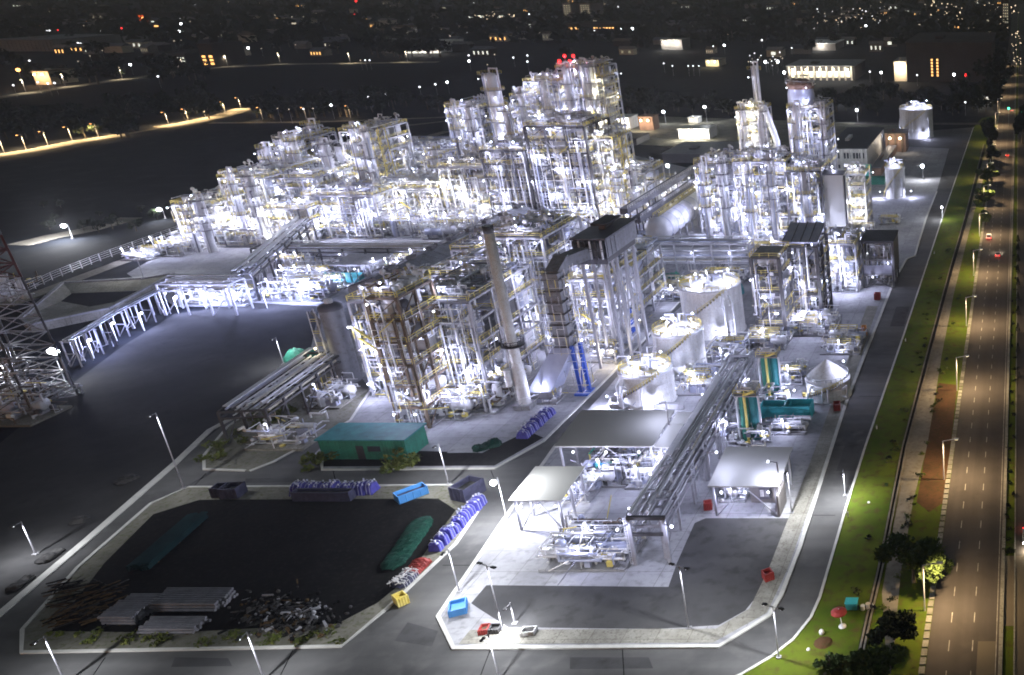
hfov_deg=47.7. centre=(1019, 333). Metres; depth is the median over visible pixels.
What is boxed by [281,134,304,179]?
slim column
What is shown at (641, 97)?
tree
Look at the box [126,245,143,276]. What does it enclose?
lamp post
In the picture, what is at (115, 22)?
tree
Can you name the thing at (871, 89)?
tree
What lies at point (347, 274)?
window
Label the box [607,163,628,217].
slim column
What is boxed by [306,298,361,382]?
grey silo
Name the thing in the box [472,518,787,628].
gravel patch
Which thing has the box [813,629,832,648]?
rubble mound
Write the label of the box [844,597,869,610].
food cart
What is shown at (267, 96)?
tree
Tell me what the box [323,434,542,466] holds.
yard verge
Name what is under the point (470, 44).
town house
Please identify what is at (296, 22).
town house
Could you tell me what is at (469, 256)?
process tower
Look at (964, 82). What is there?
tree
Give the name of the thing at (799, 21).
town house
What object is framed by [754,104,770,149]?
slim column
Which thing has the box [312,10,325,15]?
town house
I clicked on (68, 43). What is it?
tree
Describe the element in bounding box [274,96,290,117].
tree
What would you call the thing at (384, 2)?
town house
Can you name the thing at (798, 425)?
equipment skid
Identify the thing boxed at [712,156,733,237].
slim column
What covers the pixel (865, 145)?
building
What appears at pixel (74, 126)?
tree
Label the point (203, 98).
tree
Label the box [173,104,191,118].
tree
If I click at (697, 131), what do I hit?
building
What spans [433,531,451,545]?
wrapped bundle
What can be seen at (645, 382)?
storage tank
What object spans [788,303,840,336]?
equipment skid
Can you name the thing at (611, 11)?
tree
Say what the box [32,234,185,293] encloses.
perimeter track
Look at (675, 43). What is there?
building
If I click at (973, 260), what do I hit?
highway lamp
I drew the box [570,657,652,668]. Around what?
road patch
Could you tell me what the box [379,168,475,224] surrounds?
process tower
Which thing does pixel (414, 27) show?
town house
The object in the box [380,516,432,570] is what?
covered heap
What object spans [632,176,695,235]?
conveyor
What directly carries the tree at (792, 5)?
on the ground at (126, 176)
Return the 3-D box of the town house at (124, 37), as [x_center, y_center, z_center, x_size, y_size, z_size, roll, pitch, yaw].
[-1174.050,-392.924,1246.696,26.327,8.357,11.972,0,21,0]
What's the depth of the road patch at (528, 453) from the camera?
195.30 m
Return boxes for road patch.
[171,657,231,666]
[245,478,308,482]
[395,622,437,645]
[509,450,534,461]
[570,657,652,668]
[837,442,862,470]
[890,307,908,325]
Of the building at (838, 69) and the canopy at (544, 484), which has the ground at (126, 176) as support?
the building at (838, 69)
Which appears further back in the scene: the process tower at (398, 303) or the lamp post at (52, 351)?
the lamp post at (52, 351)
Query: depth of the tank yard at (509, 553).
179.50 m
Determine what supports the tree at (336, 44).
on the ground at (126, 176)
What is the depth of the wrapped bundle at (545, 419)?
208.72 m
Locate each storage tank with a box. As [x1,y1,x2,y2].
[606,350,677,409]
[646,312,707,379]
[678,268,746,340]
[793,359,851,403]
[881,158,911,198]
[899,100,933,138]
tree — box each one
[0,48,23,64]
[0,114,21,134]
[6,117,34,138]
[7,61,41,78]
[9,59,35,69]
[11,29,31,37]
[22,65,37,79]
[35,118,56,135]
[39,219,56,228]
[48,213,58,221]
[49,64,67,68]
[50,70,72,83]
[58,111,90,133]
[61,40,74,44]
[66,117,94,137]
[69,66,97,82]
[76,60,119,84]
[76,221,86,230]
[82,40,109,56]
[83,217,105,231]
[84,122,102,135]
[97,110,137,133]
[99,51,124,75]
[102,101,138,120]
[102,213,122,228]
[103,120,127,138]
[103,120,135,137]
[105,18,123,24]
[105,118,139,136]
[108,61,126,77]
[126,219,144,230]
[135,53,160,70]
[141,95,176,118]
[146,68,169,82]
[146,208,161,219]
[151,107,168,117]
[153,53,183,77]
[160,57,185,75]
[161,94,196,118]
[171,12,183,19]
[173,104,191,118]
[179,60,209,79]
[188,90,214,112]
[189,96,223,108]
[190,97,222,118]
[196,67,210,78]
[239,95,264,118]
[249,86,281,117]
[259,99,284,119]
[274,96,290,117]
[277,97,305,116]
[280,24,300,32]
[282,89,309,117]
[290,3,304,14]
[297,92,315,116]
[302,98,323,117]
[306,96,336,116]
[315,89,342,112]
[318,87,349,116]
[324,93,366,116]
[328,40,345,52]
[344,90,368,115]
[357,86,380,108]
[363,86,389,95]
[365,96,385,111]
[380,85,407,109]
[391,40,412,58]
[401,38,418,56]
[407,34,435,57]
[413,29,432,53]
[420,35,452,57]
[425,96,447,111]
[504,6,515,11]
[508,19,517,25]
[514,30,525,42]
[559,46,570,57]
[576,27,591,40]
[577,10,588,18]
[605,7,615,17]
[614,96,636,112]
[619,86,640,113]
[619,101,633,113]
[622,30,637,37]
[629,37,648,52]
[633,89,656,113]
[636,95,657,113]
[641,103,657,113]
[650,105,666,114]
[654,91,675,110]
[654,99,663,107]
[665,96,684,110]
[666,96,678,109]
[667,92,684,111]
[679,96,699,112]
[698,102,711,110]
[700,89,717,111]
[710,40,722,50]
[717,99,739,114]
[722,100,735,116]
[723,24,741,40]
[789,0,798,11]
[802,39,815,49]
[812,650,847,674]
[818,87,851,111]
[829,33,839,40]
[841,642,908,674]
[846,17,857,25]
[846,86,870,111]
[858,82,878,96]
[866,609,918,646]
[873,78,892,99]
[874,532,953,583]
[883,80,903,99]
[891,37,902,46]
[897,90,916,103]
[907,88,936,104]
[915,86,937,103]
[932,93,947,109]
[944,101,960,115]
[948,6,958,12]
[948,72,971,91]
[948,93,972,112]
[961,84,980,108]
[969,98,984,111]
[972,55,1001,80]
[973,187,995,205]
[975,80,1001,97]
[975,165,999,183]
[979,117,998,146]
[980,95,992,111]
[981,209,991,224]
[982,85,1003,107]
[984,72,1006,86]
[986,145,1001,161]
[988,58,1014,81]
[1012,115,1023,143]
[1018,104,1023,117]
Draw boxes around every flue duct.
[529,247,596,398]
[755,104,782,196]
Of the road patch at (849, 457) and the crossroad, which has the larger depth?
the crossroad
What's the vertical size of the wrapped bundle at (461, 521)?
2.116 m
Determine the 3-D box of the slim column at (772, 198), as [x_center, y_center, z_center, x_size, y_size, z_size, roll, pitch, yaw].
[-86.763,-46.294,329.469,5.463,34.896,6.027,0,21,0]
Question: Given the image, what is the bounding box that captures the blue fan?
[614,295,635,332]
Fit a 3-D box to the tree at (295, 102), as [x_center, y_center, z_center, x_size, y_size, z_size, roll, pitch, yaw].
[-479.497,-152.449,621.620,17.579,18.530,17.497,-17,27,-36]
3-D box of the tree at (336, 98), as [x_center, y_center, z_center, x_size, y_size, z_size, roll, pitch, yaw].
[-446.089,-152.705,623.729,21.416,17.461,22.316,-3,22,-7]
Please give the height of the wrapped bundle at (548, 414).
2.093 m
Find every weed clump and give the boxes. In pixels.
[886,596,897,601]
[904,520,912,526]
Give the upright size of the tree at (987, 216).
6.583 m
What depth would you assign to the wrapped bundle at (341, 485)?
180.81 m
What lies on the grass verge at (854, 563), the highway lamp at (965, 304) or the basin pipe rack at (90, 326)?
the highway lamp at (965, 304)
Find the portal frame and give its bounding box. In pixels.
[616,515,672,565]
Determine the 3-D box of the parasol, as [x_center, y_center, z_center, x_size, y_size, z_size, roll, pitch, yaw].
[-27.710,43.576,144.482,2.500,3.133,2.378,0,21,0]
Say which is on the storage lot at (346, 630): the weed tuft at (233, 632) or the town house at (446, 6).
the weed tuft at (233, 632)
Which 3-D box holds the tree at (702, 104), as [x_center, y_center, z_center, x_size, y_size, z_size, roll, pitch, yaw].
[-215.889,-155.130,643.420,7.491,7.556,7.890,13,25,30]
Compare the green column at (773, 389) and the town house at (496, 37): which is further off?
the town house at (496, 37)
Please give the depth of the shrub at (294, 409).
213.39 m
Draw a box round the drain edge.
[863,147,986,648]
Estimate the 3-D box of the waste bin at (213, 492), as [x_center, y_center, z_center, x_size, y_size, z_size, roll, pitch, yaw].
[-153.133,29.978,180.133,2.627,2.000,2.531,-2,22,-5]
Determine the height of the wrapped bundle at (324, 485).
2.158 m
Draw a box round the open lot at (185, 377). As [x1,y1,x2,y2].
[0,303,317,608]
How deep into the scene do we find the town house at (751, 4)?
2185.05 m
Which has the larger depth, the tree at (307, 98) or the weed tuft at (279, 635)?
the tree at (307, 98)
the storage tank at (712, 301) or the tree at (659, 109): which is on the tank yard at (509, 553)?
the storage tank at (712, 301)
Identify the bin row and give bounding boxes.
[290,488,356,501]
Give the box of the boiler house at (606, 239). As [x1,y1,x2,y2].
[569,215,649,368]
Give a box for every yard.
[127,155,735,467]
[441,145,948,645]
[629,116,898,147]
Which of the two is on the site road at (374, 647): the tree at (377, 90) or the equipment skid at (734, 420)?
the equipment skid at (734, 420)
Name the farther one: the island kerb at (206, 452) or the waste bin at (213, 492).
the island kerb at (206, 452)
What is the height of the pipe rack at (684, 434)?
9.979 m
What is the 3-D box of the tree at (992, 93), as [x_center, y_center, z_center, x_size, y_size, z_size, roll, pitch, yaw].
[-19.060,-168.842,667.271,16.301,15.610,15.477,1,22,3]
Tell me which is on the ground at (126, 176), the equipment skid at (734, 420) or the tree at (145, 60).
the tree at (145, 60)
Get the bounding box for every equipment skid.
[0,271,44,306]
[0,377,72,426]
[120,245,170,260]
[146,230,206,256]
[184,282,267,306]
[212,223,279,247]
[237,405,329,450]
[257,270,346,301]
[266,249,324,272]
[275,257,345,283]
[302,372,367,408]
[327,211,382,234]
[371,209,434,237]
[372,253,415,269]
[403,382,478,420]
[417,207,491,239]
[453,376,515,414]
[479,349,536,395]
[517,383,565,407]
[535,517,646,584]
[549,210,592,237]
[557,495,634,542]
[560,463,608,513]
[570,447,644,487]
[582,330,633,362]
[613,211,654,235]
[624,449,663,489]
[654,272,695,301]
[675,359,733,395]
[700,266,748,284]
[704,330,754,367]
[717,405,741,441]
[717,488,749,502]
[739,234,787,257]
[746,317,794,349]
[764,413,810,434]
[780,357,808,384]
[782,239,824,261]
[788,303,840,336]
[791,311,814,328]
[820,324,867,354]
[827,273,862,291]
[850,222,874,244]
[878,213,902,224]
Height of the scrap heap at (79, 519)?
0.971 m
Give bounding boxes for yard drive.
[447,410,511,452]
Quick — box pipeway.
[658,172,695,200]
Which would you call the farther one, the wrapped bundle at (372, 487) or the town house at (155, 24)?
the town house at (155, 24)
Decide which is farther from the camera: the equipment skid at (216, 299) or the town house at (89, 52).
the town house at (89, 52)
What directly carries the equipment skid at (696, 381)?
on the site road at (374, 647)
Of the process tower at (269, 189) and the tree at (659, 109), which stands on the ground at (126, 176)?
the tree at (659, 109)
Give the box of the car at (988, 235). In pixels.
[986,233,991,238]
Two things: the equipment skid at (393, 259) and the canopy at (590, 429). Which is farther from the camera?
the equipment skid at (393, 259)
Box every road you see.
[0,61,440,98]
[0,127,972,674]
[0,134,127,156]
[7,217,139,245]
[122,127,165,134]
[155,108,250,127]
[208,117,444,123]
[400,120,450,126]
[418,131,448,138]
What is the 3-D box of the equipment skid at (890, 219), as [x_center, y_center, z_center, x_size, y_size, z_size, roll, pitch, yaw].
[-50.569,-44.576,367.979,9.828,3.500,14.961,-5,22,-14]
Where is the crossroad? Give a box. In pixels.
[854,123,996,124]
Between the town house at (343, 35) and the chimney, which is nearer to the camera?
the chimney
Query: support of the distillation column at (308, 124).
on the process yard at (447, 436)
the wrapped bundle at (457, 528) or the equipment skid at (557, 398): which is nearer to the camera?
the wrapped bundle at (457, 528)
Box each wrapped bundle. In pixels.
[289,479,302,496]
[297,479,309,487]
[305,480,317,487]
[313,480,323,487]
[320,479,330,487]
[326,479,340,487]
[336,480,347,487]
[343,480,353,487]
[350,481,361,495]
[357,478,369,495]
[365,478,380,494]
[428,539,445,551]
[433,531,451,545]
[440,524,456,539]
[445,521,461,533]
[450,515,467,527]
[456,508,471,521]
[461,504,476,516]
[466,499,482,510]
[471,493,487,505]
[516,428,530,438]
[521,424,535,434]
[524,420,539,430]
[529,416,544,426]
[534,413,548,422]
[537,409,552,418]
[542,406,556,415]
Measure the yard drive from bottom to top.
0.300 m
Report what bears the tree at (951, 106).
on the ground at (126, 176)
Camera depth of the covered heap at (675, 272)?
302.40 m
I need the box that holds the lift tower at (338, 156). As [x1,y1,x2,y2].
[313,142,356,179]
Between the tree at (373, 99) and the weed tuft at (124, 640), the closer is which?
the weed tuft at (124, 640)
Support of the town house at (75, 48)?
on the ground at (126, 176)
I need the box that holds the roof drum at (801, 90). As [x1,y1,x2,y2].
[785,74,815,107]
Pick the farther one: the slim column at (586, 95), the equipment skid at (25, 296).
the slim column at (586, 95)
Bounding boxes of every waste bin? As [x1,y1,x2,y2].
[208,482,230,497]
[217,481,247,499]
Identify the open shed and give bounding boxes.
[860,230,898,287]
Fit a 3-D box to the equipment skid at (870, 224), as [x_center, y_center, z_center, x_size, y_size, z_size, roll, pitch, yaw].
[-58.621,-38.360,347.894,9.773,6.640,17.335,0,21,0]
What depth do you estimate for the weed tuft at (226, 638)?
141.87 m
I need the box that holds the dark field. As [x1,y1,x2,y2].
[0,65,459,147]
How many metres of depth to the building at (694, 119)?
603.08 m
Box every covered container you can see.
[760,400,791,417]
[783,399,814,418]
[865,176,885,184]
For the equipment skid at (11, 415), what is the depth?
209.34 m
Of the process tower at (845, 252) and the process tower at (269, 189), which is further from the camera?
the process tower at (269, 189)
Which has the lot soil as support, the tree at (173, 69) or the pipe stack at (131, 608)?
the pipe stack at (131, 608)
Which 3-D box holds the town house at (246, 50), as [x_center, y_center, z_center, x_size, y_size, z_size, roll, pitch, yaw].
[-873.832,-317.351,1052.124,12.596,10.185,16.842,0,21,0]
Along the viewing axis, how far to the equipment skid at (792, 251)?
320.91 m
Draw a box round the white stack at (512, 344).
[480,225,536,410]
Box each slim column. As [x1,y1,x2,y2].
[173,197,202,252]
[184,194,218,252]
[218,166,251,244]
[236,169,268,242]
[254,141,274,162]
[271,132,290,162]
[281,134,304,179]
[312,137,341,184]
[342,121,374,211]
[353,125,385,213]
[381,145,401,176]
[399,141,419,174]
[423,143,441,172]
[444,99,465,158]
[459,100,479,148]
[496,105,517,138]
[512,86,539,189]
[534,72,556,168]
[556,61,583,182]
[574,57,594,157]
[583,60,605,129]
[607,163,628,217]
[624,164,642,213]
[693,155,714,237]
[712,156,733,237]
[734,103,750,150]
[739,153,757,238]
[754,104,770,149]
[760,152,780,240]
[786,100,805,161]
[794,164,815,222]
[814,101,831,170]
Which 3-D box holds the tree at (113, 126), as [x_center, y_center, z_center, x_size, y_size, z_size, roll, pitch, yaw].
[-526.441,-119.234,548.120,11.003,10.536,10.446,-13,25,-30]
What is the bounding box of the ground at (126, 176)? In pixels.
[0,0,1023,674]
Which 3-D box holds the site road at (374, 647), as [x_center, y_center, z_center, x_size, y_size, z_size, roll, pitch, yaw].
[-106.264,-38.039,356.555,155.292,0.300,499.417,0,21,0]
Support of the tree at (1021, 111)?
on the ground at (126, 176)
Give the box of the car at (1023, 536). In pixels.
[1022,527,1023,544]
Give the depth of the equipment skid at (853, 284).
292.09 m
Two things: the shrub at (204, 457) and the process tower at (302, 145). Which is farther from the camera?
the process tower at (302, 145)
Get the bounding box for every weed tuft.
[45,631,53,635]
[52,631,63,636]
[73,631,84,637]
[79,636,95,644]
[82,634,98,643]
[90,626,103,635]
[111,633,134,644]
[121,629,140,644]
[140,635,154,642]
[148,631,172,643]
[149,637,165,646]
[151,632,166,639]
[188,635,212,647]
[202,636,216,646]
[220,630,240,640]
[228,628,241,634]
[228,632,255,642]
[258,632,278,645]
[262,636,279,644]
[267,629,285,641]
[295,635,305,643]
[305,630,319,638]
[317,624,336,638]
[327,636,344,644]
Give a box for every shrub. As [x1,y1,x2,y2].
[193,452,211,462]
[201,440,219,446]
[205,438,230,449]
[208,451,223,460]
[216,448,227,456]
[231,427,242,434]
[234,434,247,443]
[247,412,259,420]
[252,418,264,426]
[271,408,281,417]
[271,417,281,423]
[287,404,297,412]
[298,451,339,471]
[379,446,421,473]
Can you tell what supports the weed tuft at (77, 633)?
on the storage lot at (346, 630)
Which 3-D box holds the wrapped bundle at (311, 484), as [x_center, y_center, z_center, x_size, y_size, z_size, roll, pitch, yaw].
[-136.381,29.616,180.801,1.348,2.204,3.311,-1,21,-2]
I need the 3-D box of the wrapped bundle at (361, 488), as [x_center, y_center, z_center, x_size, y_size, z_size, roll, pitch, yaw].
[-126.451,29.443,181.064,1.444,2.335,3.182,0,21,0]
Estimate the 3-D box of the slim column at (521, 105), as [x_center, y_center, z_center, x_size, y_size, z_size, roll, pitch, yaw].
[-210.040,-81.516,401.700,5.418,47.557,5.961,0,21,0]
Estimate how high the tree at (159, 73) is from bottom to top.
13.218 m
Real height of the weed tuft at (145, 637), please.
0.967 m
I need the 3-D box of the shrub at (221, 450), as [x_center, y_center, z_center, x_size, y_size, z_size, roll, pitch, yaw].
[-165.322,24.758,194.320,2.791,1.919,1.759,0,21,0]
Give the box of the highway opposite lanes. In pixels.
[1015,4,1023,645]
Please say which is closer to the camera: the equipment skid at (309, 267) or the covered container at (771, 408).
the covered container at (771, 408)
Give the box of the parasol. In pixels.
[831,607,846,628]
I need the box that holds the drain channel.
[858,144,985,648]
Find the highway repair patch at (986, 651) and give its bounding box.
[976,556,1023,674]
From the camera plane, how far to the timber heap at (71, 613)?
149.17 m
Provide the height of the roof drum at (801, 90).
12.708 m
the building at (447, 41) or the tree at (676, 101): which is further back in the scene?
the building at (447, 41)
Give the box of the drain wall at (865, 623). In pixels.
[859,144,983,647]
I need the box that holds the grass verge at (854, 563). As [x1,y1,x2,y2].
[743,115,998,674]
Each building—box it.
[0,34,122,51]
[30,68,78,84]
[136,11,190,21]
[144,49,201,64]
[195,40,247,66]
[314,423,427,458]
[407,39,462,52]
[468,12,527,18]
[562,1,580,16]
[564,21,641,33]
[578,1,603,16]
[617,114,638,128]
[627,132,649,144]
[637,113,659,129]
[660,38,690,49]
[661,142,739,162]
[677,125,716,138]
[687,115,701,122]
[705,58,725,65]
[786,59,865,80]
[813,39,843,50]
[832,127,884,169]
[871,145,896,175]
[884,129,908,151]
[893,57,906,80]
[904,32,995,81]
[1001,0,1009,23]
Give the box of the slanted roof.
[782,221,825,246]
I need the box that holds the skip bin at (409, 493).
[392,482,428,503]
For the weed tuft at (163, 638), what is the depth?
141.27 m
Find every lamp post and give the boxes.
[9,521,39,555]
[29,636,62,674]
[47,348,65,381]
[61,224,73,238]
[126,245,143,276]
[146,413,185,488]
[235,632,263,674]
[269,337,284,364]
[432,443,451,483]
[440,548,462,592]
[476,561,505,629]
[479,632,498,674]
[490,477,509,520]
[503,603,517,624]
[669,562,691,628]
[762,602,783,658]
[784,469,793,513]
[840,470,846,496]
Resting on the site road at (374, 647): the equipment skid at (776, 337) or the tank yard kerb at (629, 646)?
the equipment skid at (776, 337)
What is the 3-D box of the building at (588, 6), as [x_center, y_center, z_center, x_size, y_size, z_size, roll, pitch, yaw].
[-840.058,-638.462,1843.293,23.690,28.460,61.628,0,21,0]
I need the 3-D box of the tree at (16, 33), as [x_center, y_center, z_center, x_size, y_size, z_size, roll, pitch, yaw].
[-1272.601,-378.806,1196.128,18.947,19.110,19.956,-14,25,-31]
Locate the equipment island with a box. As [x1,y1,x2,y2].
[206,373,368,470]
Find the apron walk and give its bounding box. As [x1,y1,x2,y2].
[459,306,877,643]
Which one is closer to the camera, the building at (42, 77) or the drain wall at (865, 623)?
the drain wall at (865, 623)
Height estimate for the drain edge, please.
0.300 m
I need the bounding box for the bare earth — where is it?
[917,383,956,511]
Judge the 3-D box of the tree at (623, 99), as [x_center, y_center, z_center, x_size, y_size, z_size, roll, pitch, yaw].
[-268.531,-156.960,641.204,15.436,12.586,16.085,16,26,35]
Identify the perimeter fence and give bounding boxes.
[6,227,175,300]
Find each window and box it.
[324,272,363,282]
[367,446,380,451]
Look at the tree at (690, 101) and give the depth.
638.77 m
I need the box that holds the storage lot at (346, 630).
[24,486,467,649]
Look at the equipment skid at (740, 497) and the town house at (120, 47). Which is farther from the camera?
the town house at (120, 47)
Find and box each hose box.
[477,623,490,635]
[703,499,711,510]
[761,567,774,582]
[833,400,840,410]
[861,325,866,334]
[874,292,880,299]
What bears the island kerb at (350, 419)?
on the site road at (374, 647)
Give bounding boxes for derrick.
[0,231,82,418]
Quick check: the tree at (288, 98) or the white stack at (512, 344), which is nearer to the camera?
the white stack at (512, 344)
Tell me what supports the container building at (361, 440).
on the yard verge at (501, 453)
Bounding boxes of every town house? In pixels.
[11,3,27,6]
[52,45,72,54]
[69,43,82,52]
[79,43,101,53]
[88,13,106,18]
[104,43,133,52]
[122,35,148,41]
[126,39,151,47]
[139,44,158,52]
[147,42,171,50]
[148,18,159,23]
[150,22,169,27]
[212,31,228,37]
[237,33,257,41]
[243,46,250,55]
[287,20,307,24]
[293,41,311,48]
[308,47,331,55]
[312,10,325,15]
[323,37,348,42]
[323,39,343,46]
[335,34,350,41]
[349,7,357,12]
[369,21,379,27]
[373,28,385,32]
[378,18,397,24]
[381,0,391,4]
[391,3,403,6]
[396,25,417,32]
[439,5,452,9]
[449,36,463,40]
[451,41,468,50]
[465,41,474,49]
[471,46,497,55]
[488,33,511,40]
[493,6,503,11]
[541,31,552,39]
[612,38,634,45]
[618,46,636,54]
[652,37,668,44]
[666,20,681,25]
[681,4,690,7]
[697,30,715,38]
[705,46,716,53]
[744,3,756,7]
[766,5,777,9]
[766,47,785,56]
[772,0,780,3]
[790,45,812,53]
[796,18,806,25]
[827,16,841,21]
[841,37,856,45]
[845,14,857,20]
[869,41,883,51]
[883,37,896,46]
[888,4,898,8]
[909,11,920,14]
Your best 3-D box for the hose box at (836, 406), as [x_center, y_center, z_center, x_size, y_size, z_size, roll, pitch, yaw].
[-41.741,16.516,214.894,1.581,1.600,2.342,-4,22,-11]
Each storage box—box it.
[391,590,409,607]
[447,597,467,617]
[487,623,502,633]
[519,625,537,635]
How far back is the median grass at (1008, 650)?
209.86 m
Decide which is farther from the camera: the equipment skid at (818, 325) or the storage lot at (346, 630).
the equipment skid at (818, 325)
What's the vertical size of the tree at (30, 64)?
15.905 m
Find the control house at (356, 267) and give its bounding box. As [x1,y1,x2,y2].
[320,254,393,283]
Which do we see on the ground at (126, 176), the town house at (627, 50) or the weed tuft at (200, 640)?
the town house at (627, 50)
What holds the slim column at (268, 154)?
on the process yard at (447, 436)
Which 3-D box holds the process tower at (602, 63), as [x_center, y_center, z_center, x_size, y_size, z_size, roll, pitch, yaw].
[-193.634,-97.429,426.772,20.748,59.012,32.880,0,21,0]
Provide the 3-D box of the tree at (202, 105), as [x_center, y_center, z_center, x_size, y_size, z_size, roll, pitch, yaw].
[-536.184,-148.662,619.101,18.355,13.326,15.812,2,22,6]
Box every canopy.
[508,466,586,530]
[554,401,673,479]
[654,412,691,472]
[707,447,792,516]
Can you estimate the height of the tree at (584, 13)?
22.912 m
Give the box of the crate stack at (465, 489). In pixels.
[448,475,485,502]
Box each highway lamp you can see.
[922,561,942,610]
[942,438,958,478]
[956,355,968,389]
[965,295,976,325]
[973,249,982,275]
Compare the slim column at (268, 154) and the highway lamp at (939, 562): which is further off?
the slim column at (268, 154)
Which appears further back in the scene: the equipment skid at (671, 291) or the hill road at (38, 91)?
the hill road at (38, 91)
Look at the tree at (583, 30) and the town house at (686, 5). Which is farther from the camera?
the town house at (686, 5)
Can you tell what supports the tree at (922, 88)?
on the ground at (126, 176)
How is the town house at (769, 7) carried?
on the ground at (126, 176)
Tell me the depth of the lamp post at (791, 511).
172.89 m
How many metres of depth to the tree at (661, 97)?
650.30 m
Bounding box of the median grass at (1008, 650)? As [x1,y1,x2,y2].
[1003,4,1018,674]
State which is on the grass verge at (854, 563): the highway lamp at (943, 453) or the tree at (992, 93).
the highway lamp at (943, 453)
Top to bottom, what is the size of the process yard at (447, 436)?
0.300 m
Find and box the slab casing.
[814,170,848,232]
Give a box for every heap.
[5,574,35,590]
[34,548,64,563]
[40,576,128,630]
[68,515,90,525]
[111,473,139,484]
[126,511,207,571]
[283,347,317,362]
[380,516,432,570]
[387,567,418,588]
[405,557,431,574]
[472,437,501,451]
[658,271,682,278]
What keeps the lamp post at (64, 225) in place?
on the ground at (126, 176)
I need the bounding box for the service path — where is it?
[882,138,993,674]
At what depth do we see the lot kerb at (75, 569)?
142.61 m
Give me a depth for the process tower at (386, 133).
373.82 m
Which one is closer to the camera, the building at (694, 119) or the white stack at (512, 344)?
the white stack at (512, 344)
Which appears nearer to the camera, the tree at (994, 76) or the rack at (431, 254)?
the rack at (431, 254)
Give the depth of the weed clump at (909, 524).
170.52 m
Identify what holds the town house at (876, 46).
on the ground at (126, 176)
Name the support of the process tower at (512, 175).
on the process yard at (447, 436)
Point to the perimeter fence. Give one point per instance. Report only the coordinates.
(96, 258)
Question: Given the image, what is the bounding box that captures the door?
[355,446,365,458]
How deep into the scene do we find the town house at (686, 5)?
2187.67 m
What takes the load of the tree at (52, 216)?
on the ground at (126, 176)
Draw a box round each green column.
[723,382,773,446]
[747,342,790,402]
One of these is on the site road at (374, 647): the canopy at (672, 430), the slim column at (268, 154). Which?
the canopy at (672, 430)
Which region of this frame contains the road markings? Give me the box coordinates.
[946,33,1022,674]
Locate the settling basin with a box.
[19,272,174,332]
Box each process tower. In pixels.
[166,182,247,243]
[216,154,324,236]
[257,139,310,161]
[260,189,336,242]
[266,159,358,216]
[273,123,338,161]
[297,175,419,238]
[337,112,418,209]
[345,263,451,396]
[362,268,457,428]
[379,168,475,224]
[392,136,467,170]
[410,256,548,392]
[429,240,544,346]
[437,145,501,222]
[444,93,508,156]
[449,211,566,258]
[479,133,560,216]
[494,210,587,349]
[502,102,537,195]
[509,84,551,170]
[522,68,579,184]
[523,110,612,226]
[554,54,629,162]
[566,252,643,351]
[582,122,637,218]
[588,234,667,324]
[593,69,627,164]
[612,157,667,216]
[636,230,657,283]
[692,144,751,233]
[732,144,801,242]
[736,98,779,199]
[748,241,796,334]
[784,152,832,238]
[786,95,837,189]
[788,233,832,313]
[821,222,866,291]
[844,161,873,228]
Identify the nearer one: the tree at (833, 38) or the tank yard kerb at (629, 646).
the tank yard kerb at (629, 646)
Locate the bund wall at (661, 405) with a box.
[608,391,683,408]
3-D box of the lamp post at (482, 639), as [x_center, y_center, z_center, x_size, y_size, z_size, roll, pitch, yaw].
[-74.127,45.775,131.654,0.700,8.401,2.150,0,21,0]
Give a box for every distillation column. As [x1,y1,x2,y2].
[299,118,323,158]
[477,67,507,140]
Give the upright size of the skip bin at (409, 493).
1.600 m
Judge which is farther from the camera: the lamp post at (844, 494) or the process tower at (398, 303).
the process tower at (398, 303)
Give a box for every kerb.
[0,420,230,616]
[19,484,481,653]
[202,407,255,471]
[249,381,382,471]
[320,301,679,470]
[436,191,937,649]
[737,127,973,674]
[918,87,1002,673]
[998,21,1018,674]
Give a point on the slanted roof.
(803, 233)
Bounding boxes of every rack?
[58,283,180,366]
[155,274,253,315]
[216,347,343,443]
[230,213,323,301]
[249,240,440,267]
[344,204,556,308]
[624,355,756,558]
[644,236,755,272]
[663,376,739,498]
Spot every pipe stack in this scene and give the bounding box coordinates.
[97,593,164,624]
[136,616,211,634]
[147,587,237,611]
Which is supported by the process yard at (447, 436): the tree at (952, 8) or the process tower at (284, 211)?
the process tower at (284, 211)
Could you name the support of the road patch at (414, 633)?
on the site road at (374, 647)
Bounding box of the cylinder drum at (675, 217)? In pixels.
[643,177,714,237]
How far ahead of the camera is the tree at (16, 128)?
545.03 m
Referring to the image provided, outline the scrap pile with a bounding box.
[217,579,351,642]
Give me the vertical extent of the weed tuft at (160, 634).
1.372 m
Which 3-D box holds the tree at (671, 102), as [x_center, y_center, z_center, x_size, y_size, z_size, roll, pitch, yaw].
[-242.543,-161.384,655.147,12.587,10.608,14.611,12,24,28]
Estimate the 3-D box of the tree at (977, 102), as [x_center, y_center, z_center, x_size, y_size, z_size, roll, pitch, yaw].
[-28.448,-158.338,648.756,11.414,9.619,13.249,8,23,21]
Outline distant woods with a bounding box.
[0,0,1010,43]
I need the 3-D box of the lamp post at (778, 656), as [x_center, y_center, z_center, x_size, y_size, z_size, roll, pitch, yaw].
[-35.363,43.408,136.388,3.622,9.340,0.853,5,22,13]
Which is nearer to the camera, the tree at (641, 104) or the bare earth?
the bare earth
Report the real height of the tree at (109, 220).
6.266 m
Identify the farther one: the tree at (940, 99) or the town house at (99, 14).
the town house at (99, 14)
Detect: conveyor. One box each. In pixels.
[619,165,698,229]
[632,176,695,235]
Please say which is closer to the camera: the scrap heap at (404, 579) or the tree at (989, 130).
the scrap heap at (404, 579)
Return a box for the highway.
[924,4,1017,674]
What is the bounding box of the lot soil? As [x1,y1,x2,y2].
[52,498,454,631]
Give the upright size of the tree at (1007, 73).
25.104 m

